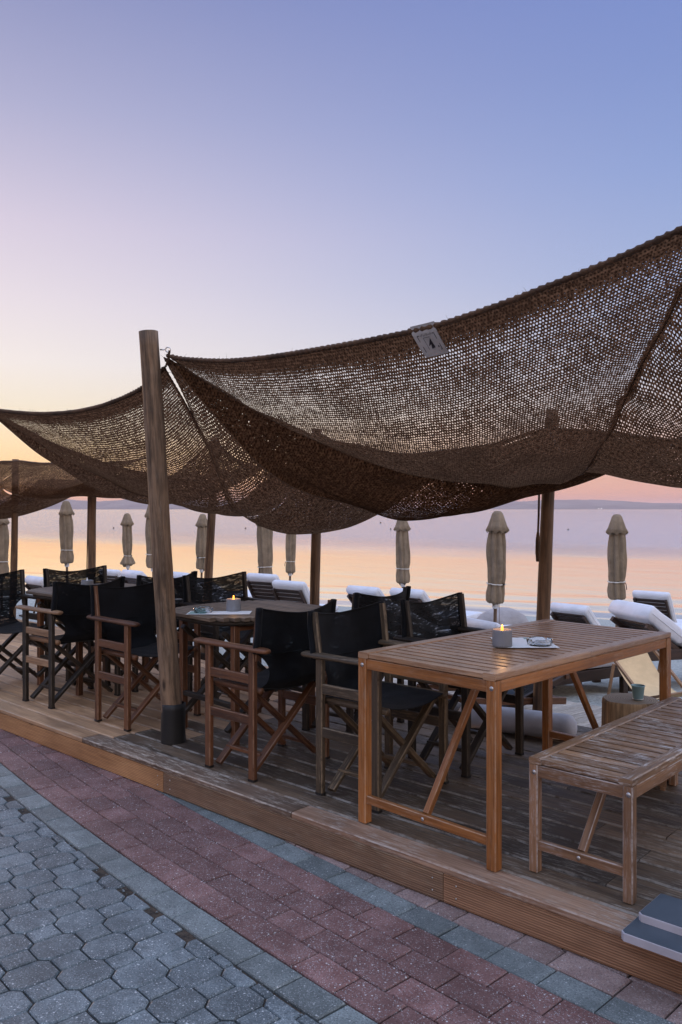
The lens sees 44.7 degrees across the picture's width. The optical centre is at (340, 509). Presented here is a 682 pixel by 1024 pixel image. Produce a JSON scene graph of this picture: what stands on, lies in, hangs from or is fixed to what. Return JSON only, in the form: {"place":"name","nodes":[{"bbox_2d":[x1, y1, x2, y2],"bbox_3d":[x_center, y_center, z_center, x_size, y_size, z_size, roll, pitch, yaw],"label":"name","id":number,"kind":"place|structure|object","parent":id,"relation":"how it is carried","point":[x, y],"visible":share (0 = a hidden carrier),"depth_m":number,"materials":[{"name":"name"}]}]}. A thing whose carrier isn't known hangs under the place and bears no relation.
{"place":"outdoors","nodes":[
{"label":"outdoors","id":0,"kind":"place"},
{"bbox_2d":[96,504,186,508],"bbox_3d":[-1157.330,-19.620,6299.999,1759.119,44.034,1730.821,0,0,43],"label":"hills","id":1,"kind":"structure","parent":0,"point":[142,506],"depth_m":5919.23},
{"bbox_2d":[0,787,317,1023],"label":"pavement","id":2,"kind":"structure","parent":0,"point":[189,986],"depth_m":2.77,"materials":[{"name":"grey stone"}]},
{"bbox_2d":[45,499,274,508],"bbox_3d":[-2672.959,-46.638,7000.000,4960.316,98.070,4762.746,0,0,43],"label":"hills","id":3,"kind":"structure","parent":0,"point":[76,504],"depth_m":6350.78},
{"bbox_2d":[0,729,614,1023],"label":"pavement","id":4,"kind":"structure","parent":0,"point":[346,947],"depth_m":3.07,"materials":[{"name":"red brick"}]},
{"bbox_2d":[0,763,673,1023],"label":"pavement","id":5,"kind":"structure","parent":0,"point":[306,996],"depth_m":2.97,"materials":[{"name":"grey concrete"}]},
{"bbox_2d":[0,619,681,994],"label":"deck","id":6,"kind":"structure","parent":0,"point":[586,911],"depth_m":3.76,"materials":[{"name":"wood"}]},
{"bbox_2d":[10,459,18,617],"bbox_3d":[-4.096,0.462,10.372,0.125,2.172,0.089,0,0,-7],"label":"pole","id":7,"kind":"object","parent":6,"relation":"on","point":[14,544],"visible":0.41,"depth_m":10.34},
{"bbox_2d":[0,460,82,518],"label":"shade net","id":8,"kind":"object","parent":7,"relation":"hanging from","point":[25,505],"visible":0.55,"depth_m":10.10,"materials":[{"name":"brown fabric"}]},
{"bbox_2d":[0,569,51,678],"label":"directors chair","id":9,"kind":"object","parent":6,"relation":"on","point":[12,590],"visible":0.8,"depth_m":6.58,"materials":[{"name":"black fabric"}]},
{"bbox_2d":[15,576,124,708],"bbox_3d":[-1.923,0.922,5.945,0.588,0.871,0.592,0,0,41],"label":"directors chair","id":10,"kind":"object","parent":6,"relation":"on","point":[70,609],"visible":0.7,"depth_m":5.75,"materials":[{"name":"black fabric"}]},
{"bbox_2d":[43,565,106,680],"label":"directors chair","id":11,"kind":"object","parent":6,"relation":"on","point":[96,575],"visible":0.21,"depth_m":7.00,"materials":[{"name":"black fabric"}]},
{"bbox_2d":[26,583,148,695],"bbox_3d":[-1.926,0.988,6.443,0.800,0.739,0.872,0,0,41],"label":"round table","id":12,"kind":"object","parent":6,"relation":"on","point":[41,595],"visible":0.29,"depth_m":6.35,"materials":[{"name":"brown wood"}]},
{"bbox_2d":[81,578,92,584],"bbox_3d":[-1.933,0.568,6.311,0.092,0.097,0.092,0,0,43],"label":"candle cup","id":13,"kind":"object","parent":12,"relation":"on","point":[86,582],"visible":0.61,"depth_m":6.28,"materials":[{"name":"ceramic"}]},
{"bbox_2d":[88,490,95,568],"bbox_3d":[-2.743,0.507,9.116,0.116,2.082,0.113,0,0,43],"label":"pole","id":14,"kind":"object","parent":6,"relation":"on","point":[92,533],"visible":0.33,"depth_m":9.08,"materials":[{"name":"brown wood"}]},
{"bbox_2d":[86,497,88,568],"bbox_3d":[-2.803,0.447,9.154,0.062,1.800,0.011,0,0,43],"label":"hanging cord","id":15,"kind":"object","parent":14,"relation":"hanging from","point":[87,535],"visible":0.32,"depth_m":9.14,"materials":[{"name":"wicker"}]},
{"bbox_2d":[1,457,224,498],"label":"shade net","id":16,"kind":"object","parent":14,"relation":"hanging from","point":[38,470],"visible":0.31,"depth_m":9.07,"materials":[{"name":"brown fabric"}]},
{"bbox_2d":[86,582,200,731],"bbox_3d":[-1.251,0.922,5.382,0.571,0.870,0.592,0,0,44],"label":"directors chair","id":17,"kind":"object","parent":6,"relation":"on","point":[125,617],"visible":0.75,"depth_m":5.41,"materials":[{"name":"black fabric"}]},
{"bbox_2d":[105,571,197,691],"bbox_3d":[-1.495,0.922,6.468,0.570,0.870,0.592,0,0,40],"label":"directors chair","id":18,"kind":"object","parent":6,"relation":"on","point":[178,586],"visible":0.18,"depth_m":6.36,"materials":[{"name":"black fabric"}]},
{"bbox_2d":[139,330,185,744],"bbox_3d":[-1.042,0.162,4.841,0.270,2.397,0.147,0,0,0],"label":"canopy pole","id":19,"kind":"object","parent":6,"relation":"on","point":[173,716],"visible":1,"depth_m":4.78,"materials":[{"name":"brown wood"}]},
{"bbox_2d":[0,366,298,516],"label":"shade net","id":20,"kind":"object","parent":19,"relation":"attached to","point":[126,404],"visible":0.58,"depth_m":5.67,"materials":[{"name":"brown fabric"}]},
{"bbox_2d":[165,226,681,487],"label":"shade net","id":21,"kind":"object","parent":19,"relation":"hanging from","point":[534,457],"visible":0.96,"depth_m":3.88,"materials":[{"name":"brown fabric"}]},
{"bbox_2d":[410,321,448,357],"bbox_3d":[0.388,-0.742,3.635,0.137,0.130,0.105,0,0,43],"label":"cloth label","id":22,"kind":"object","parent":21,"relation":"attached to","point":[429,342],"visible":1,"depth_m":3.63,"materials":[{"name":"white fabric"}]},
{"bbox_2d":[201,437,217,652],"bbox_3d":[-1.235,0.437,7.763,0.179,2.223,0.089,0,0,-4],"label":"pole","id":23,"kind":"object","parent":6,"relation":"on","point":[210,539],"visible":0.23,"depth_m":7.74,"materials":[{"name":"brown wood"}]},
{"bbox_2d":[179,571,277,698],"bbox_3d":[-0.801,0.922,6.130,0.592,0.870,0.570,0,0,-42],"label":"directors chair","id":24,"kind":"object","parent":6,"relation":"on","point":[197,590],"visible":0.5,"depth_m":6.23,"materials":[{"name":"black fabric"}]},
{"bbox_2d":[175,600,320,744],"bbox_3d":[-0.583,0.988,5.155,0.872,0.739,0.800,0,0,-43],"label":"round table","id":25,"kind":"object","parent":6,"relation":"on","point":[237,623],"visible":0.53,"depth_m":5.10,"materials":[{"name":"brown wood"}]},
{"bbox_2d":[187,611,251,613],"bbox_3d":[-0.721,0.614,4.914,0.370,0.004,0.160,0,0,0],"label":"paper mat","id":26,"kind":"object","parent":25,"relation":"on","point":[227,612],"visible":0.77,"depth_m":4.91,"materials":[{"name":"white paper"}]},
{"bbox_2d":[193,606,212,612],"bbox_3d":[-0.817,0.598,4.914,0.114,0.031,0.114,0,0,-25],"label":"ashtray","id":27,"kind":"object","parent":26,"relation":"on","point":[203,609],"visible":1,"depth_m":4.87,"materials":[{"name":"clear glass"}]},
{"bbox_2d":[226,595,240,611],"bbox_3d":[-0.648,0.568,5.003,0.088,0.097,0.088,0,0,43],"label":"candle cup","id":28,"kind":"object","parent":25,"relation":"on","point":[233,604],"visible":1,"depth_m":4.97,"materials":[{"name":"grey wax"}]},
{"bbox_2d":[193,599,336,782],"bbox_3d":[-0.389,0.922,4.441,0.571,0.870,0.592,0,0,43],"label":"directors chair","id":29,"kind":"object","parent":6,"relation":"on","point":[280,642],"visible":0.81,"depth_m":4.27,"materials":[{"name":"black fabric"}]},
{"bbox_2d":[310,429,320,604],"bbox_3d":[-0.213,0.447,6.792,0.102,2.201,0.084,0,0,10],"label":"pole","id":30,"kind":"object","parent":6,"relation":"on","point":[315,569],"visible":0.28,"depth_m":6.76,"materials":[{"name":"brown wood"}]},
{"bbox_2d":[0,420,259,504],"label":"shade net","id":31,"kind":"object","parent":30,"relation":"attached to","point":[95,481],"visible":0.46,"depth_m":6.70,"materials":[{"name":"brown fabric"}]},
{"bbox_2d":[162,356,545,534],"bbox_3d":[-0.099,-0.365,5.352,2.130,1.081,2.031,0,0,43],"label":"shade net","id":32,"kind":"object","parent":30,"relation":"hanging from","point":[322,514],"visible":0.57,"depth_m":5.30,"materials":[{"name":"brown fabric"}]},
{"bbox_2d":[302,586,410,733],"bbox_3d":[0.081,0.922,5.184,0.570,0.870,0.592,0,0,39],"label":"directors chair","id":33,"kind":"object","parent":6,"relation":"on","point":[393,611],"visible":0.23,"depth_m":5.07,"materials":[{"name":"black fabric"}]},
{"bbox_2d":[301,601,448,813],"bbox_3d":[0.200,0.922,4.029,0.585,0.870,0.592,0,0,42],"label":"directors chair","id":34,"kind":"object","parent":6,"relation":"on","point":[338,641],"visible":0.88,"depth_m":4.02,"materials":[{"name":"black fabric"}]},
{"bbox_2d":[393,592,523,777],"bbox_3d":[0.683,0.922,4.508,0.570,0.870,0.592,0,0,43],"label":"directors chair","id":35,"kind":"object","parent":6,"relation":"on","point":[441,617],"visible":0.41,"depth_m":4.57,"materials":[{"name":"black fabric"}]},
{"bbox_2d":[416,674,569,707],"bbox_3d":[1.020,1.247,5.550,0.910,0.274,0.508,0,0,-32],"label":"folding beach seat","id":36,"kind":"object","parent":6,"relation":"on","point":[528,694],"visible":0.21,"depth_m":5.52,"materials":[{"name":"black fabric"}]},
{"bbox_2d":[477,689,514,697],"bbox_3d":[0.945,1.162,5.347,0.341,0.110,0.238,0,0,0],"label":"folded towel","id":37,"kind":"object","parent":36,"relation":"on","point":[511,691],"visible":0.02,"depth_m":5.28,"materials":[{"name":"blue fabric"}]},
{"bbox_2d":[358,619,670,871],"bbox_3d":[0.864,0.985,3.874,1.523,0.736,0.715,0,0,-45],"label":"slatted table","id":38,"kind":"object","parent":6,"relation":"on","point":[475,662],"visible":0.84,"depth_m":3.55,"materials":[{"name":"brown wood"}]},
{"bbox_2d":[490,637,559,647],"bbox_3d":[0.842,0.614,3.821,0.255,0.004,0.300,0,0,0],"label":"paper mat","id":39,"kind":"object","parent":38,"relation":"on","point":[519,642],"visible":0.47,"depth_m":3.75,"materials":[{"name":"white paper"}]},
{"bbox_2d":[492,625,511,647],"bbox_3d":[0.722,0.566,3.711,0.089,0.100,0.089,0,0,43],"label":"candle cup","id":40,"kind":"object","parent":39,"relation":"on","point":[501,637],"visible":1,"depth_m":3.67,"materials":[{"name":"white wax"}]},
{"bbox_2d":[526,636,552,646],"bbox_3d":[0.895,0.598,3.736,0.114,0.031,0.114,0,0,20],"label":"ashtray","id":41,"kind":"object","parent":39,"relation":"on","point":[537,641],"visible":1,"depth_m":3.70,"materials":[{"name":"clear glass"}]},
{"bbox_2d":[458,704,576,739],"bbox_3d":[1.055,1.279,5.000,0.716,0.152,0.154,0,0,28],"label":"bolster","id":42,"kind":"object","parent":6,"relation":"on","point":[564,723],"visible":0.51,"depth_m":4.89,"materials":[{"name":"white fabric"}]},
{"bbox_2d":[532,409,558,710],"bbox_3d":[1.322,0.452,5.386,0.181,2.194,0.092,0,0,0],"label":"pole","id":43,"kind":"object","parent":6,"relation":"on","point":[545,562],"visible":0.45,"depth_m":5.35,"materials":[{"name":"brown wood"}]},
{"bbox_2d":[535,495,539,561],"bbox_3d":[1.266,0.087,5.323,0.032,0.500,0.038,0,0,43],"label":"rope tassel","id":44,"kind":"object","parent":43,"relation":"hanging from","point":[537,548],"visible":0.92,"depth_m":5.31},
{"bbox_2d":[548,289,681,487],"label":"shade net","id":45,"kind":"object","parent":43,"relation":"hanging from","point":[649,461],"visible":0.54,"depth_m":3.84,"materials":[{"name":"brown fabric"}]},
{"bbox_2d":[529,697,681,904],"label":"slatted bench","id":46,"kind":"object","parent":6,"relation":"on","point":[629,759],"visible":1,"depth_m":3.08,"materials":[{"name":"brown wood"}]},
{"bbox_2d":[601,693,658,725],"bbox_3d":[1.525,1.177,4.353,0.332,0.361,0.337,0,0,43],"label":"log stool","id":47,"kind":"object","parent":6,"relation":"on","point":[615,706],"visible":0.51,"depth_m":4.29,"materials":[{"name":"brown wood"}]},
{"bbox_2d":[631,684,644,700],"bbox_3d":[1.552,0.958,4.330,0.072,0.076,0.072,0,0,43],"label":"cup","id":48,"kind":"object","parent":47,"relation":"on","point":[638,692],"visible":1,"depth_m":4.31,"materials":[{"name":"metal"}]},
{"bbox_2d":[621,893,681,961],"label":"parasol base","id":49,"kind":"object","parent":6,"relation":"on","point":[655,926],"visible":1,"depth_m":2.61,"materials":[{"name":"concrete"}]},
{"bbox_2d":[657,780,666,790],"bbox_3d":[1.520,1.250,4.120,0.240,0.213,0.180,0,0,39],"label":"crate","id":50,"kind":"object","parent":6,"relation":"on","point":[663,785],"visible":0.06,"depth_m":3.99,"materials":[{"name":"brown wood"}]},
{"bbox_2d":[0,767,681,1023],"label":"ground","id":51,"kind":"structure","parent":0,"point":[185,936],"depth_m":2.98,"materials":[{"name":"stone"}]},
{"bbox_2d":[22,807,302,1022],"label":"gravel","id":52,"kind":"structure","parent":51,"relation":"on","point":[301,1015],"depth_m":2.82,"materials":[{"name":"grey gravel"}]},
{"bbox_2d":[0,0,681,506],"label":"sky","id":53,"kind":"structure","parent":0,"point":[219,178],"materials":[{"name":"blue"}]},
{"bbox_2d":[7,509,681,619],"bbox_3d":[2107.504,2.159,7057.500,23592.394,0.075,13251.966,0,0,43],"label":"sea","id":54,"kind":"structure","parent":0,"point":[447,555],"depth_m":41.94,"materials":[{"name":"liquid"}]},
{"bbox_2d":[16,591,681,706],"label":"beach","id":55,"kind":"structure","parent":0,"point":[595,693],"depth_m":7.64,"materials":[{"name":"beige sand"}]},
{"bbox_2d":[0,519,9,573],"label":"closed parasol","id":56,"kind":"object","parent":55,"relation":"on","point":[4,544],"visible":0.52,"depth_m":14.94,"materials":[{"name":"beige fabric"}]},
{"bbox_2d":[19,575,44,616],"bbox_3d":[-4.404,1.608,14.110,0.618,1.024,1.930,0,0,45],"label":"sun lounger","id":57,"kind":"object","parent":55,"relation":"on","point":[32,582],"visible":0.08,"depth_m":13.54,"materials":[{"name":"white fabric"}]},
{"bbox_2d":[58,501,74,570],"bbox_3d":[-5.369,1.032,16.216,0.321,2.400,0.321,-1,-1,-43],"label":"closed parasol","id":58,"kind":"object","parent":55,"relation":"on","point":[66,526],"visible":0.99,"depth_m":16.13,"materials":[{"name":"beige fabric"}]},
{"bbox_2d":[107,569,120,581],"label":"sun lounger","id":59,"kind":"object","parent":55,"relation":"on","point":[112,574],"visible":0.08,"depth_m":16.94,"materials":[{"name":"white fabric"}]},
{"bbox_2d":[120,513,134,569],"bbox_3d":[-5.004,1.294,19.402,0.377,2.400,0.368,0,0,-2],"label":"closed parasol","id":60,"kind":"object","parent":55,"relation":"on","point":[127,560],"visible":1,"depth_m":19.30,"materials":[{"name":"beige fabric"}]},
{"bbox_2d":[120,569,146,583],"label":"sun lounger","id":61,"kind":"object","parent":55,"relation":"on","point":[130,576],"visible":0.1,"depth_m":14.50,"materials":[{"name":"white fabric"}]},
{"bbox_2d":[144,505,152,576],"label":"closed parasol","id":62,"kind":"object","parent":55,"relation":"on","point":[148,546],"visible":0.27,"depth_m":15.38,"materials":[{"name":"beige fabric"}]},
{"bbox_2d":[195,514,206,577],"bbox_3d":[-3.086,1.302,18.388,0.317,2.400,0.306,1,1,-22],"label":"closed parasol","id":63,"kind":"object","parent":55,"relation":"on","point":[201,524],"visible":0.77,"depth_m":18.30,"materials":[{"name":"beige fabric"}]},
{"bbox_2d":[173,571,251,597],"bbox_3d":[-2.350,1.654,15.610,1.930,1.024,0.618,0,0,-45],"label":"sun lounger","id":64,"kind":"object","parent":55,"relation":"on","point":[177,574],"visible":0.01,"depth_m":15.00,"materials":[{"name":"white fabric"}]},
{"bbox_2d":[256,513,272,573],"bbox_3d":[-1.250,1.180,13.588,0.321,2.400,0.322,0,0,45],"label":"closed parasol","id":65,"kind":"object","parent":55,"relation":"on","point":[265,547],"visible":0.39,"depth_m":13.51,"materials":[{"name":"beige fabric"}]},
{"bbox_2d":[284,525,295,580],"bbox_3d":[-1.167,1.432,19.001,0.306,2.400,0.317,1,0,22],"label":"closed parasol","id":66,"kind":"object","parent":55,"relation":"on","point":[290,548],"visible":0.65,"depth_m":18.92,"materials":[{"name":"beige fabric"}]},
{"bbox_2d":[271,580,309,603],"bbox_3d":[-0.327,1.604,12.580,0.618,1.127,1.930,0,0,38],"label":"sun lounger","id":67,"kind":"object","parent":55,"relation":"on","point":[292,591],"visible":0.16,"depth_m":12.00,"materials":[{"name":"white fabric"}]},
{"bbox_2d":[247,573,338,612],"bbox_3d":[-0.842,1.579,13.603,0.618,1.127,1.930,0,0,35],"label":"sun lounger","id":68,"kind":"object","parent":55,"relation":"on","point":[259,586],"visible":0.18,"depth_m":13.07,"materials":[{"name":"white fabric"}]},
{"bbox_2d":[346,585,383,602],"bbox_3d":[0.874,1.704,13.460,0.618,1.024,1.930,0,0,40],"label":"sun lounger","id":69,"kind":"object","parent":55,"relation":"on","point":[367,590],"visible":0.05,"depth_m":12.78,"materials":[{"name":"white fabric"}]},
{"bbox_2d":[394,516,410,587],"bbox_3d":[1.109,1.300,14.899,0.317,2.400,0.306,-1,0,-1],"label":"closed parasol","id":70,"kind":"object","parent":55,"relation":"on","point":[402,528],"visible":0.88,"depth_m":14.81,"materials":[{"name":"beige fabric"}]},
{"bbox_2d":[389,588,481,618],"bbox_3d":[1.541,1.722,13.261,0.618,1.024,1.930,0,0,40],"label":"sun lounger","id":71,"kind":"object","parent":55,"relation":"on","point":[417,595],"visible":0.12,"depth_m":12.54,"materials":[{"name":"white fabric"}]},
{"bbox_2d":[382,678,601,727],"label":"boardwalk","id":72,"kind":"structure","parent":55,"relation":"on","point":[575,710],"depth_m":5.78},
{"bbox_2d":[486,511,509,623],"bbox_3d":[2.053,1.221,11.002,0.306,2.400,0.317,1,0,-24],"label":"closed parasol","id":73,"kind":"object","parent":55,"relation":"on","point":[497,528],"visible":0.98,"depth_m":10.91,"materials":[{"name":"beige fabric"}]},
{"bbox_2d":[477,607,528,624],"bbox_3d":[2.409,1.622,12.188,0.776,0.350,0.688,0,0,43],"label":"beanbag","id":74,"kind":"object","parent":55,"relation":"on","point":[509,616],"visible":0.56,"depth_m":12.01,"materials":[{"name":"grey fabric"}]},
{"bbox_2d":[461,617,627,692],"bbox_3d":[1.743,1.306,7.078,1.635,0.843,0.618,0,0,-30],"label":"sun lounger","id":75,"kind":"object","parent":55,"relation":"on","point":[603,671],"visible":0.08,"depth_m":6.93,"materials":[{"name":"white fabric"}]},
{"bbox_2d":[550,602,599,624],"bbox_3d":[3.837,1.840,12.154,1.930,1.024,0.618,0,0,-40],"label":"sun lounger","id":76,"kind":"object","parent":55,"relation":"on","point":[574,613],"visible":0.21,"depth_m":11.56,"materials":[{"name":"white fabric"}]},
{"bbox_2d":[606,514,628,626],"bbox_3d":[3.970,1.270,11.893,0.321,2.400,0.321,0,0,43],"label":"closed parasol","id":77,"kind":"object","parent":55,"relation":"on","point":[617,532],"visible":0.95,"depth_m":11.82,"materials":[{"name":"beige fabric"}]},
{"bbox_2d":[592,600,681,690],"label":"sun lounger","id":78,"kind":"object","parent":55,"relation":"on","point":[633,615],"visible":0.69,"depth_m":7.40,"materials":[{"name":"white fabric"}]},
{"bbox_2d":[607,650,681,699],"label":"sling deckchair","id":79,"kind":"object","parent":55,"relation":"on","point":[640,669],"visible":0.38,"depth_m":6.61,"materials":[{"name":"beige fabric"}]},
{"bbox_2d":[632,590,681,622],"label":"sun lounger","id":80,"kind":"object","parent":55,"relation":"on","point":[662,602],"visible":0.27,"depth_m":13.58,"materials":[{"name":"white fabric"}]},
{"bbox_2d":[276,836,681,1023],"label":"pavement","id":81,"kind":"structure","parent":0,"point":[659,1001],"depth_m":2.78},
{"bbox_2d":[399,500,681,508],"bbox_3d":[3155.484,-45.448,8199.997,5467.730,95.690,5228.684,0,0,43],"label":"hills","id":82,"kind":"structure","parent":0,"point":[584,502],"depth_m":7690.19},
{"bbox_3d":[-1.005,-0.885,4.847,0.052,0.079,0.037,0,0,43],"label":"tie rope","id":83,"kind":"object","parent":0,"visible":0},
{"bbox_2d":[170,359,681,520],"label":"shade net","id":84,"kind":"object","parent":83,"relation":"hanging from","point":[482,497],"visible":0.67,"depth_m":4.88,"materials":[{"name":"brown fabric"}]}
]}

